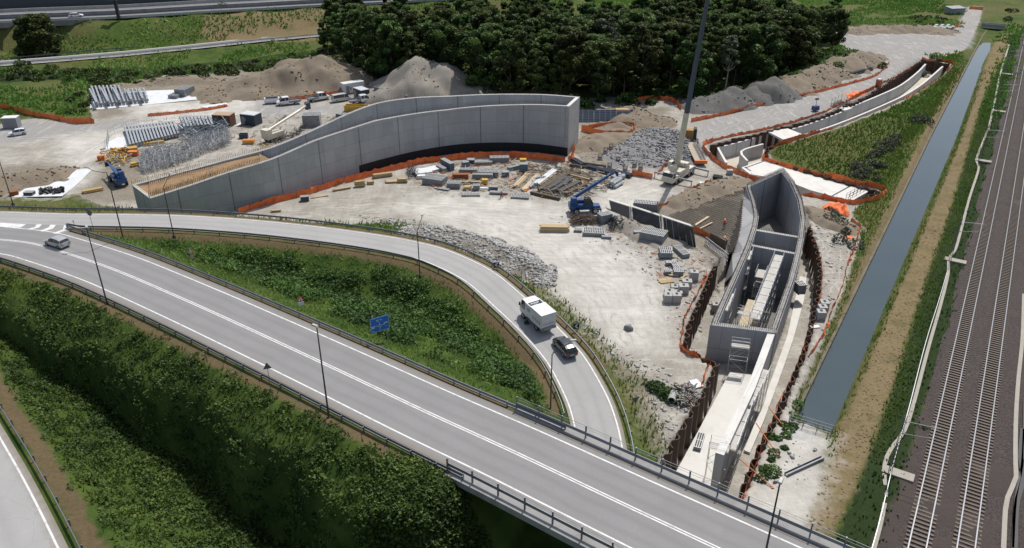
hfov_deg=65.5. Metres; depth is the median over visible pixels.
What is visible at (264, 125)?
litter
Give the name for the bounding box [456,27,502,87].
broadleaf tree
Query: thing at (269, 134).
truck crane
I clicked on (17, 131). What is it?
car
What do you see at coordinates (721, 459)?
long wall
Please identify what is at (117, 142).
white sheeting
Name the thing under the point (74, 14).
car
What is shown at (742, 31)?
broadleaf tree
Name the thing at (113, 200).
street lamp
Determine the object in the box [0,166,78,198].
earth mound
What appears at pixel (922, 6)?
field grass
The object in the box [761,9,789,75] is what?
broadleaf tree
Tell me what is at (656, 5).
broadleaf tree
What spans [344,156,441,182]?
orange net fence
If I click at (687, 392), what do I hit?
scrap heap
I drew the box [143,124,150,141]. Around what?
steel column
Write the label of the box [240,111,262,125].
site container
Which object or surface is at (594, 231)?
formwork stack
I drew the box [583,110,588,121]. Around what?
standing formwork
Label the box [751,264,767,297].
scaffold
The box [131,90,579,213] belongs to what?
curved retaining wall
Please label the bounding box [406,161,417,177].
scrap heap
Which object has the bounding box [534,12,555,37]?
broadleaf tree
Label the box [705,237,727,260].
slatted formwork
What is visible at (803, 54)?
broadleaf tree
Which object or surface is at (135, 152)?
material crate
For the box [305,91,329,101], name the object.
pickup truck
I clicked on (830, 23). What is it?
broadleaf tree
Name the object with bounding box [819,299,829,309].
concrete block
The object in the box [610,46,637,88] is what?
broadleaf tree
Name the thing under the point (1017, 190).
railway track
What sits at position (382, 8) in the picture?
broadleaf tree
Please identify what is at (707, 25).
broadleaf tree
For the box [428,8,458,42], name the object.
broadleaf tree
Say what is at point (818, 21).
broadleaf tree
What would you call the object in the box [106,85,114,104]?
steel column
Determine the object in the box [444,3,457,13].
broadleaf tree
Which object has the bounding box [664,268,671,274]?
formwork stack
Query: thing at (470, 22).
broadleaf tree
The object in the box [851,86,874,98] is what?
orange net fence
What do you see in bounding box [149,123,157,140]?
steel column
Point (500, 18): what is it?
broadleaf tree
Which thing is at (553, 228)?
timber stack
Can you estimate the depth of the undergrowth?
219.04 m
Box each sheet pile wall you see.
[661,363,719,469]
[683,264,717,366]
[710,59,923,157]
[738,225,821,497]
[765,139,879,198]
[923,60,949,73]
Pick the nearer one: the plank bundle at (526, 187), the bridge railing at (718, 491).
the bridge railing at (718, 491)
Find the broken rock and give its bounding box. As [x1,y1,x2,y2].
[607,127,703,166]
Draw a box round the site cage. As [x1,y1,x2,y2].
[831,96,850,107]
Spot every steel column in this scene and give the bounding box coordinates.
[89,88,97,104]
[91,86,98,105]
[94,85,102,105]
[98,85,106,104]
[100,88,109,103]
[102,85,110,104]
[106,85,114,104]
[110,85,117,103]
[112,87,120,102]
[117,84,125,103]
[123,88,129,102]
[124,126,131,145]
[127,125,134,145]
[130,125,137,145]
[131,88,137,102]
[133,125,141,144]
[135,88,140,101]
[137,124,144,142]
[140,124,147,141]
[142,88,148,100]
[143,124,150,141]
[146,123,154,140]
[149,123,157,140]
[153,122,160,139]
[156,122,163,139]
[159,122,166,138]
[162,122,169,137]
[165,121,173,136]
[169,121,176,136]
[172,120,179,135]
[182,116,188,128]
[193,115,199,127]
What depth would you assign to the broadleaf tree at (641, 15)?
229.32 m
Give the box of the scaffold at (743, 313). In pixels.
[735,305,759,326]
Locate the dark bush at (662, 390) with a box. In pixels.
[645,379,681,405]
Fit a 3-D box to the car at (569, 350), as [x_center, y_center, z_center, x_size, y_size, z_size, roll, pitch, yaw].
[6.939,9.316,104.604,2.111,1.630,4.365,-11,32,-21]
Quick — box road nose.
[14,223,69,233]
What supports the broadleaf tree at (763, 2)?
on the ground at (604, 288)
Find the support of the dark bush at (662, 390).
on the ground at (604, 288)
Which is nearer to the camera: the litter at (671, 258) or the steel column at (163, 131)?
the litter at (671, 258)
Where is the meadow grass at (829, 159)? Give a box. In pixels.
[771,67,963,193]
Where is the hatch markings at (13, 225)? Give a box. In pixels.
[0,223,67,233]
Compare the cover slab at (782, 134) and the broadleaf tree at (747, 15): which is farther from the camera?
the broadleaf tree at (747, 15)
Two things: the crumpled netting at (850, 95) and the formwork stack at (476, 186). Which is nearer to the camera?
the formwork stack at (476, 186)
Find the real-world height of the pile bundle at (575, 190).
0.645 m
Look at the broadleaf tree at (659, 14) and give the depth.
251.83 m
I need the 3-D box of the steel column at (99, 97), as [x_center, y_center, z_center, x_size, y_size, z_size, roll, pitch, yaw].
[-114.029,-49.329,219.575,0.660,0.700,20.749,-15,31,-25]
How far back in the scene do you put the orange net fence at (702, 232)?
140.97 m
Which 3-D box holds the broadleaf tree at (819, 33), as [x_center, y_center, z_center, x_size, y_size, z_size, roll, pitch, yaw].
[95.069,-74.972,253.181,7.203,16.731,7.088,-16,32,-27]
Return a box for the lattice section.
[683,149,693,164]
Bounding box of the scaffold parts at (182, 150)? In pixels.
[135,123,232,173]
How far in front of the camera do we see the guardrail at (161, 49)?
263.01 m
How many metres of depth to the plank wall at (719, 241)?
136.79 m
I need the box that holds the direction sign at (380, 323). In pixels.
[370,313,388,342]
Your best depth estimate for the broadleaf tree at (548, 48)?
216.80 m
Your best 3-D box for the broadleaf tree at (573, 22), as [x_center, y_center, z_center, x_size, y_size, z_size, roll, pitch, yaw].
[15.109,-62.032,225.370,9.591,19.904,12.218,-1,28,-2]
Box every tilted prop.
[739,458,773,487]
[756,423,778,455]
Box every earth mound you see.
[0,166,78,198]
[94,75,228,91]
[190,55,380,103]
[354,56,508,103]
[574,128,635,153]
[593,121,639,130]
[596,105,676,128]
[600,218,688,249]
[666,175,753,210]
[673,86,757,114]
[743,76,802,103]
[743,86,774,105]
[779,50,888,96]
[804,205,866,235]
[836,25,892,35]
[889,24,961,35]
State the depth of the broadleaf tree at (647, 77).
214.16 m
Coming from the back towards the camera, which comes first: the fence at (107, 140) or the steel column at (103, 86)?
the steel column at (103, 86)
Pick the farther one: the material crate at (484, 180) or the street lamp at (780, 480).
the material crate at (484, 180)
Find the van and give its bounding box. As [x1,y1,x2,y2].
[331,92,350,102]
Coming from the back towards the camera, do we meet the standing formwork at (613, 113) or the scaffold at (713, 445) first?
the standing formwork at (613, 113)
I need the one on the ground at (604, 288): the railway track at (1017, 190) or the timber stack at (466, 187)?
the timber stack at (466, 187)
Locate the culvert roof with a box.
[741,160,868,201]
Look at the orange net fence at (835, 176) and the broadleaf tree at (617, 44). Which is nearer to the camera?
the orange net fence at (835, 176)
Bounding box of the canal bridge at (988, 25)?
[981,22,1005,29]
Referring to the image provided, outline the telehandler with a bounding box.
[104,161,128,187]
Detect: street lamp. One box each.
[0,163,14,205]
[83,166,124,239]
[85,225,108,304]
[163,172,175,238]
[311,323,330,417]
[417,213,423,277]
[550,339,576,409]
[765,477,783,547]
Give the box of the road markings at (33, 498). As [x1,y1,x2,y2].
[0,437,58,547]
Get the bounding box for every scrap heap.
[38,186,52,194]
[52,186,64,194]
[99,145,132,166]
[254,143,269,150]
[268,125,304,143]
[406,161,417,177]
[432,158,538,190]
[521,160,629,197]
[568,212,599,225]
[607,215,624,230]
[668,381,701,408]
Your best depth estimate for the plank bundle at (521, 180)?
163.30 m
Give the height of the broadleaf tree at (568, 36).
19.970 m
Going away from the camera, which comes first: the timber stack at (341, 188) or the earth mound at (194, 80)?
the timber stack at (341, 188)
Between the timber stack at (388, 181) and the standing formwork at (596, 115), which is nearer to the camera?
the timber stack at (388, 181)
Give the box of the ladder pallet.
[693,432,704,450]
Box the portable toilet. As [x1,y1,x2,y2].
[875,78,882,87]
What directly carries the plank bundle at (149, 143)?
on the ground at (604, 288)
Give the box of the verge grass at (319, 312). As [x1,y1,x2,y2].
[94,231,555,417]
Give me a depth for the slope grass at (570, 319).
115.53 m
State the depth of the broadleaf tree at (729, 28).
236.71 m
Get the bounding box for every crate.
[10,189,18,195]
[23,190,35,195]
[97,154,104,160]
[128,150,139,155]
[238,133,247,138]
[300,195,308,201]
[440,158,454,170]
[452,173,468,178]
[461,160,468,166]
[467,158,474,164]
[482,178,487,183]
[489,185,497,190]
[502,170,508,176]
[519,162,527,172]
[726,169,733,174]
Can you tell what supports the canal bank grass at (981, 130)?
on the ground at (604, 288)
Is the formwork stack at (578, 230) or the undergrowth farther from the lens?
the undergrowth
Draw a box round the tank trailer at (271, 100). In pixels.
[264,96,279,103]
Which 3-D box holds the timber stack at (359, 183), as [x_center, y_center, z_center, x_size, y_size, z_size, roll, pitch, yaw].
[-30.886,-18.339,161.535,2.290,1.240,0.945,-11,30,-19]
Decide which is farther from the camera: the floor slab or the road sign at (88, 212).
the road sign at (88, 212)
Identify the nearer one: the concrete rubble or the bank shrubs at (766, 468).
the bank shrubs at (766, 468)
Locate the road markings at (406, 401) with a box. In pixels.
[0,227,801,547]
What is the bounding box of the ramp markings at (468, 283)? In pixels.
[12,212,622,447]
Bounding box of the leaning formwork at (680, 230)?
[608,198,695,247]
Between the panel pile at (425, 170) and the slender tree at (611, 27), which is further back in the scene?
the slender tree at (611, 27)
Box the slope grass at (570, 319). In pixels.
[3,202,667,461]
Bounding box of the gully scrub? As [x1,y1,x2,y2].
[0,266,492,547]
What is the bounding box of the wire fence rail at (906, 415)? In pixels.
[872,273,946,547]
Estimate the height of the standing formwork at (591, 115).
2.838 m
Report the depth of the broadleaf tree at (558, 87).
211.05 m
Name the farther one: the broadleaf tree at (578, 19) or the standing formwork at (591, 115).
the broadleaf tree at (578, 19)
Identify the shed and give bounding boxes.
[944,5,966,14]
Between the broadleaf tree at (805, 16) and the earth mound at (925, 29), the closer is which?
the broadleaf tree at (805, 16)
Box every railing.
[446,458,623,547]
[516,396,870,547]
[789,415,832,435]
[790,413,833,431]
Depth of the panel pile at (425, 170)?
167.78 m
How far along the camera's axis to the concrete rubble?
133.23 m
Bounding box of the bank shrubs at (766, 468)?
[752,397,804,483]
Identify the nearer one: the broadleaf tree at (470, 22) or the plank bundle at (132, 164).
the plank bundle at (132, 164)
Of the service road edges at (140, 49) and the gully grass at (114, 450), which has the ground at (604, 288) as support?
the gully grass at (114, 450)
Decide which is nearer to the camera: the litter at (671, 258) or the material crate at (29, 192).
the litter at (671, 258)
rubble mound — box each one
[398,226,557,288]
[603,130,703,168]
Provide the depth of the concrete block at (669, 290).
121.36 m
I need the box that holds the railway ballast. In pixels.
[895,22,1023,547]
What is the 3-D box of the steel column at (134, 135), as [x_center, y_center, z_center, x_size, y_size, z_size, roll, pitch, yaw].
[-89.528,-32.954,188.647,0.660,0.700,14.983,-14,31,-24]
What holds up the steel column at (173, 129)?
on the ground at (604, 288)
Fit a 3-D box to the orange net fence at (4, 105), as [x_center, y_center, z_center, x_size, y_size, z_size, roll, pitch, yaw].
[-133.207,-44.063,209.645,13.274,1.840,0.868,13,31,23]
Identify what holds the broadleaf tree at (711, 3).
on the ground at (604, 288)
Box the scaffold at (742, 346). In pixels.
[727,337,750,373]
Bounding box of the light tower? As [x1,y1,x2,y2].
[811,98,819,111]
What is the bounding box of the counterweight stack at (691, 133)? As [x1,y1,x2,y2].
[686,127,696,139]
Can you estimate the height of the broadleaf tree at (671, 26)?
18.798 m
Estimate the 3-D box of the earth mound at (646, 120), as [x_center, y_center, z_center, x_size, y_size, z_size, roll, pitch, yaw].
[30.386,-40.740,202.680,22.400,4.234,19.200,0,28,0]
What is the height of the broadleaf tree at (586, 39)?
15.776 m
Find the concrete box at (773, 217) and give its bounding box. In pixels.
[706,168,805,367]
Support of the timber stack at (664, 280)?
on the ground at (604, 288)
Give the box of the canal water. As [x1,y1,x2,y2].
[799,43,990,431]
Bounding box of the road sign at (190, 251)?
[188,249,193,260]
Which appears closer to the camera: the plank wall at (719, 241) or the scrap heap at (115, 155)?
the plank wall at (719, 241)
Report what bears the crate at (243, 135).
on the ground at (604, 288)
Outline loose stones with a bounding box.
[354,150,850,486]
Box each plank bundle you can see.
[82,187,102,193]
[109,145,137,153]
[130,161,138,166]
[142,140,164,145]
[512,172,529,187]
[521,174,540,191]
[534,168,557,185]
[695,216,709,225]
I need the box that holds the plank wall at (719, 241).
[710,233,726,249]
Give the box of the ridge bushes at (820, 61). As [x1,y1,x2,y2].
[782,49,858,75]
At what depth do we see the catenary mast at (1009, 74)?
241.85 m
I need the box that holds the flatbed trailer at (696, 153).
[687,139,707,163]
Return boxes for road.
[0,0,442,20]
[0,35,319,64]
[0,211,626,448]
[0,227,821,547]
[0,423,67,547]
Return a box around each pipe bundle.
[569,163,587,168]
[570,157,585,164]
[585,162,606,166]
[585,164,612,174]
[602,167,632,177]
[607,176,623,188]
[610,172,625,179]
[712,174,722,179]
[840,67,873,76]
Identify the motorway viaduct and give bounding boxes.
[0,0,438,27]
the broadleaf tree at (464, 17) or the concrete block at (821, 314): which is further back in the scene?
the broadleaf tree at (464, 17)
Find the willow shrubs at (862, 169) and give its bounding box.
[822,55,941,249]
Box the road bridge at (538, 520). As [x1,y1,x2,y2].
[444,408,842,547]
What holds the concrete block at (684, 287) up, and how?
on the ground at (604, 288)
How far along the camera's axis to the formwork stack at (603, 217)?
144.99 m
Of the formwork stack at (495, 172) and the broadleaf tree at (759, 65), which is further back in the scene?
the broadleaf tree at (759, 65)
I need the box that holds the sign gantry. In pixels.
[113,0,120,18]
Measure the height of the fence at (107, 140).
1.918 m
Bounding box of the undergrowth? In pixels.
[329,47,838,109]
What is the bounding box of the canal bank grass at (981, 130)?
[796,53,1008,457]
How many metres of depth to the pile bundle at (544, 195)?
156.41 m
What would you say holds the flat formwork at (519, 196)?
on the ground at (604, 288)
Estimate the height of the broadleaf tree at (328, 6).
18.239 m
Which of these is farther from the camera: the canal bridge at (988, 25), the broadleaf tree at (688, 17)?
the canal bridge at (988, 25)
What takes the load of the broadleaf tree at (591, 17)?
on the ground at (604, 288)
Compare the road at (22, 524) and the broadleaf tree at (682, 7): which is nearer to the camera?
the road at (22, 524)
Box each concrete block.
[663,292,671,303]
[664,288,674,291]
[671,284,677,288]
[672,292,681,303]
[678,283,688,294]
[682,278,692,288]
[689,269,698,281]
[711,301,718,312]
[815,309,826,320]
[817,304,827,315]
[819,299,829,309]
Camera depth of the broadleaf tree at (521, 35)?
216.10 m
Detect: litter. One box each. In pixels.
[171,115,324,146]
[413,160,607,198]
[602,223,707,292]
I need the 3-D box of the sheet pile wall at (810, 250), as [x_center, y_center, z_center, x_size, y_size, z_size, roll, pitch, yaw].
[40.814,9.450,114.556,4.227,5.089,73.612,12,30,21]
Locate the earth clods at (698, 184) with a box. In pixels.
[0,24,958,228]
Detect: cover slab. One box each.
[768,129,800,139]
[837,106,851,111]
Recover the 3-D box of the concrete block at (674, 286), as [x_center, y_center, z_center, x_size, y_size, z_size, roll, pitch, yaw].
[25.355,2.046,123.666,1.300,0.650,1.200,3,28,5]
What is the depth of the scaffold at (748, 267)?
134.01 m
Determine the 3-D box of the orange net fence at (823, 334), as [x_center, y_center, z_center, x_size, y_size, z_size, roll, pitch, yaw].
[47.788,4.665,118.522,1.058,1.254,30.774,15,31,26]
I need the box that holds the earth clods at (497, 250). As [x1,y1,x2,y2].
[371,56,640,284]
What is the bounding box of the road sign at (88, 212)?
[86,209,93,229]
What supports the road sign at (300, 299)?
on the ground at (604, 288)
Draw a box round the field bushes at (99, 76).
[0,2,1019,113]
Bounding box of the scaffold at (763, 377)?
[744,363,771,436]
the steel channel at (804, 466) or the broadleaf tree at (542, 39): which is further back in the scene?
the broadleaf tree at (542, 39)
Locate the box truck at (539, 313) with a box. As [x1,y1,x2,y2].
[519,295,555,331]
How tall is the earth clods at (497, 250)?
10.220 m
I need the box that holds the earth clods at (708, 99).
[681,81,796,111]
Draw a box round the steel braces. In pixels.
[175,115,230,139]
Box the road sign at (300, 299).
[297,296,304,308]
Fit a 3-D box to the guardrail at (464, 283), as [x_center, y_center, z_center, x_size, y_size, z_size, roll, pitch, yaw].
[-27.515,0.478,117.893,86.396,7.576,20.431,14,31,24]
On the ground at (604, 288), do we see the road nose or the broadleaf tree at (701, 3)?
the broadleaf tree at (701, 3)
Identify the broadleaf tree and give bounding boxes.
[11,12,62,57]
[317,16,336,54]
[318,0,343,36]
[325,12,341,54]
[329,12,352,60]
[338,0,367,27]
[341,10,364,63]
[341,15,365,58]
[343,3,363,47]
[343,8,374,57]
[352,10,405,76]
[365,6,378,53]
[366,41,380,52]
[373,20,403,73]
[375,17,392,74]
[381,0,398,19]
[382,3,394,14]
[383,0,410,19]
[394,11,422,59]
[396,9,412,55]
[400,32,427,63]
[401,24,430,59]
[411,21,448,61]
[416,16,433,52]
[419,6,430,17]
[422,20,467,71]
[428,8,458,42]
[428,10,462,30]
[433,1,444,5]
[433,5,450,41]
[437,30,481,76]
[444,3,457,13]
[449,12,472,69]
[451,14,470,24]
[453,0,466,28]
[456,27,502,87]
[459,0,485,24]
[461,10,473,27]
[462,5,503,33]
[470,22,509,81]
[471,9,497,67]
[475,36,494,78]
[482,0,490,6]
[486,14,512,50]
[490,40,527,93]
[494,38,511,82]
[500,2,519,26]
[505,0,529,16]
[506,5,525,35]
[509,13,528,31]
[509,29,539,90]
[513,25,536,78]
[520,0,539,16]
[523,18,545,57]
[526,50,550,92]
[527,0,542,15]
[528,4,548,17]
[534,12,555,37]
[534,31,559,78]
[535,0,550,16]
[536,43,572,93]
[540,13,564,54]
[547,1,557,13]
[548,48,574,94]
[549,17,579,68]
[552,25,592,95]
[555,12,570,23]
[555,16,590,45]
[558,0,570,14]
[559,0,574,16]
[571,14,593,21]
[574,32,591,86]
[576,1,597,20]
[577,0,595,12]
[578,18,606,81]
[578,39,617,101]
[579,16,593,33]
[580,33,614,83]
[593,7,610,18]
[597,1,612,19]
[598,38,634,93]
[600,19,624,34]
[601,12,623,34]
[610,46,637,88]
[611,3,626,14]
[614,34,640,93]
[615,20,635,82]
[618,9,655,74]
[619,8,628,19]
[624,21,664,95]
[629,0,651,9]
[629,4,639,8]
[632,22,659,84]
[634,38,664,90]
[646,8,659,20]
[649,0,671,15]
[654,21,694,86]
[655,12,664,23]
[656,6,681,23]
[660,26,675,81]
[660,31,682,92]
[669,17,685,24]
[673,0,685,13]
[673,39,713,94]
[675,2,694,18]
[677,23,708,80]
[682,1,696,16]
[683,0,704,13]
[684,8,700,22]
[684,13,701,24]
[686,19,700,35]
[686,21,711,52]
[696,27,727,90]
[697,12,722,52]
[707,35,724,84]
[708,1,717,11]
[710,9,727,27]
[711,0,727,11]
[714,14,741,78]
[715,15,741,68]
[716,0,732,9]
[716,24,748,73]
[723,0,758,25]
[724,35,748,85]
[725,13,744,25]
[726,24,762,78]
[737,23,786,80]
[738,9,756,25]
[749,5,789,51]
[754,0,782,21]
[757,4,767,23]
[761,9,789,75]
[768,31,790,75]
[770,0,795,12]
[770,19,793,61]
[778,23,814,70]
[782,4,822,66]
[802,12,822,48]
[807,8,821,46]
[816,9,831,43]
[820,7,851,49]
[821,0,842,29]
[822,7,848,49]
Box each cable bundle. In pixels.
[1011,398,1023,547]
[1012,428,1023,547]
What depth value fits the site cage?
213.64 m
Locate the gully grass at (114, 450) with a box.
[0,267,464,547]
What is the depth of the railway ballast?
103.44 m
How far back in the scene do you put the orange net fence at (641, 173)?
166.57 m
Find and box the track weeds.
[884,40,1020,547]
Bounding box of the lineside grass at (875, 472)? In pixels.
[836,34,1020,546]
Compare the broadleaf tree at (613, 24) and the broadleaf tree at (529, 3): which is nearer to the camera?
the broadleaf tree at (613, 24)
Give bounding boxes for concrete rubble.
[397,223,557,286]
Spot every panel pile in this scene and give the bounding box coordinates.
[413,167,431,174]
[429,165,439,172]
[689,379,703,388]
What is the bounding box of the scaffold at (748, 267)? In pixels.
[740,246,753,302]
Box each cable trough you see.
[872,131,987,547]
[988,45,1009,128]
[1000,294,1023,547]
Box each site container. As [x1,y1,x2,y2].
[0,115,21,128]
[211,111,235,126]
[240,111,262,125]
[340,79,364,93]
[353,86,369,96]
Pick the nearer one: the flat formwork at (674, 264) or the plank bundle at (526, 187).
the flat formwork at (674, 264)
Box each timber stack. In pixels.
[332,186,350,191]
[354,180,365,187]
[372,171,392,178]
[385,179,398,183]
[397,177,407,182]
[463,185,471,190]
[539,224,569,232]
[615,108,629,111]
[657,277,674,283]
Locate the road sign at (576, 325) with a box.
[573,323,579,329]
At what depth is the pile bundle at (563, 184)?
160.95 m
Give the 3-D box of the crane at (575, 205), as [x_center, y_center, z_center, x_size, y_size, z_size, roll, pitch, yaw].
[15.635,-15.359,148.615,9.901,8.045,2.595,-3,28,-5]
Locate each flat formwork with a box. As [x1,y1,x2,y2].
[434,187,449,190]
[462,193,479,196]
[490,190,507,194]
[511,193,529,199]
[671,261,679,267]
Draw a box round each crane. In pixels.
[260,102,310,141]
[568,170,621,213]
[652,0,709,186]
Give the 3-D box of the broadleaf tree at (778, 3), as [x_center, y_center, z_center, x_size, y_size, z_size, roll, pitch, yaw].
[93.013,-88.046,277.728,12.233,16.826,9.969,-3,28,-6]
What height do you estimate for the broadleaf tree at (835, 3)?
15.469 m
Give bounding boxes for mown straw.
[807,73,989,529]
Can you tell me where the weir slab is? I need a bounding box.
[782,426,822,445]
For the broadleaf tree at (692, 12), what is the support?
on the ground at (604, 288)
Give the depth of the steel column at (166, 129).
191.22 m
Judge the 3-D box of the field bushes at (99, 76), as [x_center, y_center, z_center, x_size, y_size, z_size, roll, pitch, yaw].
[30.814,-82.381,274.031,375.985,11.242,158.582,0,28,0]
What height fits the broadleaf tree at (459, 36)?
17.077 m
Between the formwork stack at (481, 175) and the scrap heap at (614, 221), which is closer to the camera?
the scrap heap at (614, 221)
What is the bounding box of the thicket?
[156,239,545,406]
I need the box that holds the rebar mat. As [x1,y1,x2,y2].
[670,188,744,253]
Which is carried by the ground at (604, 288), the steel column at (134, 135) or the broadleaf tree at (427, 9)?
the broadleaf tree at (427, 9)
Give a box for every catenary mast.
[881,416,944,482]
[944,218,982,264]
[975,128,1005,163]
[992,83,1017,112]
[1004,49,1022,75]
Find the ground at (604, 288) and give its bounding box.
[0,0,1023,547]
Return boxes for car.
[8,128,26,136]
[43,235,70,248]
[68,12,82,17]
[552,336,577,357]
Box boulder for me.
[624,324,632,330]
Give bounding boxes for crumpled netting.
[822,202,849,216]
[846,91,866,97]
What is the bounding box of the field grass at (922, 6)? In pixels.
[0,0,1023,116]
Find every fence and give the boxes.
[0,103,21,112]
[21,109,94,123]
[106,110,206,148]
[147,104,227,116]
[238,178,343,212]
[279,91,337,98]
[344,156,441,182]
[443,150,564,161]
[567,143,574,161]
[581,123,635,133]
[588,121,633,127]
[632,170,652,178]
[638,94,681,108]
[658,177,711,206]
[680,270,710,361]
[691,102,763,121]
[693,226,709,238]
[701,359,710,387]
[702,136,758,180]
[713,109,827,140]
[740,417,772,498]
[761,127,832,159]
[762,155,875,187]
[776,323,812,409]
[799,61,889,95]
[803,184,886,204]
[808,233,822,323]
[808,262,847,355]
[828,63,916,109]
[848,218,860,264]
[850,77,938,121]
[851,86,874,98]
[922,56,953,70]
[969,6,983,9]
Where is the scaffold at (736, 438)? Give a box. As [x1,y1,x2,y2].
[727,402,752,480]
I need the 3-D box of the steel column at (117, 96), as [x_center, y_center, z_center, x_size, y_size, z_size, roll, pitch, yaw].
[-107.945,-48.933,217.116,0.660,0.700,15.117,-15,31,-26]
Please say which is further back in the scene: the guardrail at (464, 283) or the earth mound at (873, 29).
the earth mound at (873, 29)
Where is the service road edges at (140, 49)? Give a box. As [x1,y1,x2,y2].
[0,36,316,65]
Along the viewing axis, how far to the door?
194.74 m
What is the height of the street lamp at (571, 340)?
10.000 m
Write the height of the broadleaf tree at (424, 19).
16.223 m
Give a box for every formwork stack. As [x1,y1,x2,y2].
[168,92,180,98]
[174,85,194,96]
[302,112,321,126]
[422,173,447,186]
[436,164,446,171]
[447,180,460,188]
[459,168,477,172]
[472,173,492,178]
[473,184,479,190]
[474,160,491,165]
[478,168,499,176]
[490,155,508,162]
[507,164,518,170]
[574,228,581,232]
[583,227,604,236]
[597,211,612,224]
[602,235,611,238]
[633,199,658,211]
[639,226,667,243]
[659,247,672,257]
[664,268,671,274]
[673,245,689,257]
[673,268,683,275]
[793,280,806,294]
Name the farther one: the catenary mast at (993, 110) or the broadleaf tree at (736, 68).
the broadleaf tree at (736, 68)
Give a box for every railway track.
[903,38,1023,547]
[951,114,1023,547]
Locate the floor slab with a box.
[677,372,767,484]
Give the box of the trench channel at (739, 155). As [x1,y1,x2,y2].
[716,64,943,169]
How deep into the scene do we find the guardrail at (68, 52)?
260.40 m
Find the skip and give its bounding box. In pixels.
[344,104,368,111]
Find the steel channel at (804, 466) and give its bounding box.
[784,455,824,476]
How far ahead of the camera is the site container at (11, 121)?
195.03 m
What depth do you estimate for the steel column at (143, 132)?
189.17 m
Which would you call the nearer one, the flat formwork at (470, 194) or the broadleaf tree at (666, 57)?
the flat formwork at (470, 194)
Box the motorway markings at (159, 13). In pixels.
[0,0,363,20]
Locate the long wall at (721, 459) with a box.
[710,333,774,489]
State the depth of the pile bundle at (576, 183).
160.56 m
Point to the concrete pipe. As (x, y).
(673, 395)
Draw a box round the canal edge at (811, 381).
[794,29,987,415]
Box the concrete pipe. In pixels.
[667,390,676,403]
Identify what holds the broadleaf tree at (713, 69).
on the ground at (604, 288)
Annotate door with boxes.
[2,120,7,127]
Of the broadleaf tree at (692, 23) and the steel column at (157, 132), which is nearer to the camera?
the steel column at (157, 132)
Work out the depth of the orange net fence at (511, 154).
176.24 m
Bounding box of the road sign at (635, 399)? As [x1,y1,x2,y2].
[632,396,639,416]
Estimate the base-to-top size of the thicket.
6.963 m
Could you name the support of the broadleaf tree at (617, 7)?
on the ground at (604, 288)
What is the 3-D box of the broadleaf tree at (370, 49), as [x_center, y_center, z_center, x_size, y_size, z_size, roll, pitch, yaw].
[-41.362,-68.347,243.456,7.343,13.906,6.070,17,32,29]
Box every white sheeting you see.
[14,169,92,196]
[90,90,196,109]
[104,134,149,150]
[200,103,227,107]
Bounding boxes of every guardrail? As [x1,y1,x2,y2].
[0,34,318,63]
[0,46,139,58]
[0,205,633,451]
[0,257,463,479]
[0,403,82,547]
[66,223,564,414]
[66,224,565,429]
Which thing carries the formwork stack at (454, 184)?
on the ground at (604, 288)
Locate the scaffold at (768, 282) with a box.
[748,249,784,327]
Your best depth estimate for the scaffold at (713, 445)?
89.63 m
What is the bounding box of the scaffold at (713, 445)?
[704,434,731,485]
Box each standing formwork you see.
[579,110,582,122]
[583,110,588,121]
[588,110,593,121]
[594,110,599,121]
[600,110,604,121]
[605,110,610,121]
[611,110,615,118]
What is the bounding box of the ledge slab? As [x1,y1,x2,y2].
[744,276,805,453]
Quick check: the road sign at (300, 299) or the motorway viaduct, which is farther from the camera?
the motorway viaduct
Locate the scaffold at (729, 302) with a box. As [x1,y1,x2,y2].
[720,289,735,323]
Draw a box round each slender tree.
[594,17,619,70]
[719,35,740,87]
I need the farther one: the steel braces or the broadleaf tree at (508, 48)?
the broadleaf tree at (508, 48)
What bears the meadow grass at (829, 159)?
on the ground at (604, 288)
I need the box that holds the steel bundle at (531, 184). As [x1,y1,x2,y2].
[528,176,540,188]
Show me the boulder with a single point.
(628, 327)
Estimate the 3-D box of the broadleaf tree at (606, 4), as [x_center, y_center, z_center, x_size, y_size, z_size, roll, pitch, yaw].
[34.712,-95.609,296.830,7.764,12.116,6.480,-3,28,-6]
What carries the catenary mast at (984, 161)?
on the ground at (604, 288)
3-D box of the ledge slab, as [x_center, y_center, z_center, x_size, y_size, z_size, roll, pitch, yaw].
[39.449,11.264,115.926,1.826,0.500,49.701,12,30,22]
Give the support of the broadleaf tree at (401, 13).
on the ground at (604, 288)
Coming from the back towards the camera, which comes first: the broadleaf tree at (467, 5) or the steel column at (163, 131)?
the broadleaf tree at (467, 5)
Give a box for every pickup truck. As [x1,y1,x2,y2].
[276,96,300,105]
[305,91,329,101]
[348,94,369,103]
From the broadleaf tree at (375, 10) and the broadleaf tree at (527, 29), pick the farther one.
the broadleaf tree at (375, 10)
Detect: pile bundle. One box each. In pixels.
[530,191,560,200]
[537,169,569,190]
[542,175,570,192]
[546,178,572,193]
[557,180,581,193]
[564,169,580,175]
[564,183,587,194]
[570,173,592,181]
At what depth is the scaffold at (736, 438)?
92.74 m
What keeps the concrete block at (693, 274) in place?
on the ground at (604, 288)
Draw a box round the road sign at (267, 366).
[263,362,271,387]
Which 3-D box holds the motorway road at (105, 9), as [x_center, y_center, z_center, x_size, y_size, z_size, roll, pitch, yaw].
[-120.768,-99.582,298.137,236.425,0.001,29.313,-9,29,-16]
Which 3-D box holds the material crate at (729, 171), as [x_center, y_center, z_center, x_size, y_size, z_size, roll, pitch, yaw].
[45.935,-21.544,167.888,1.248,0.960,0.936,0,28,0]

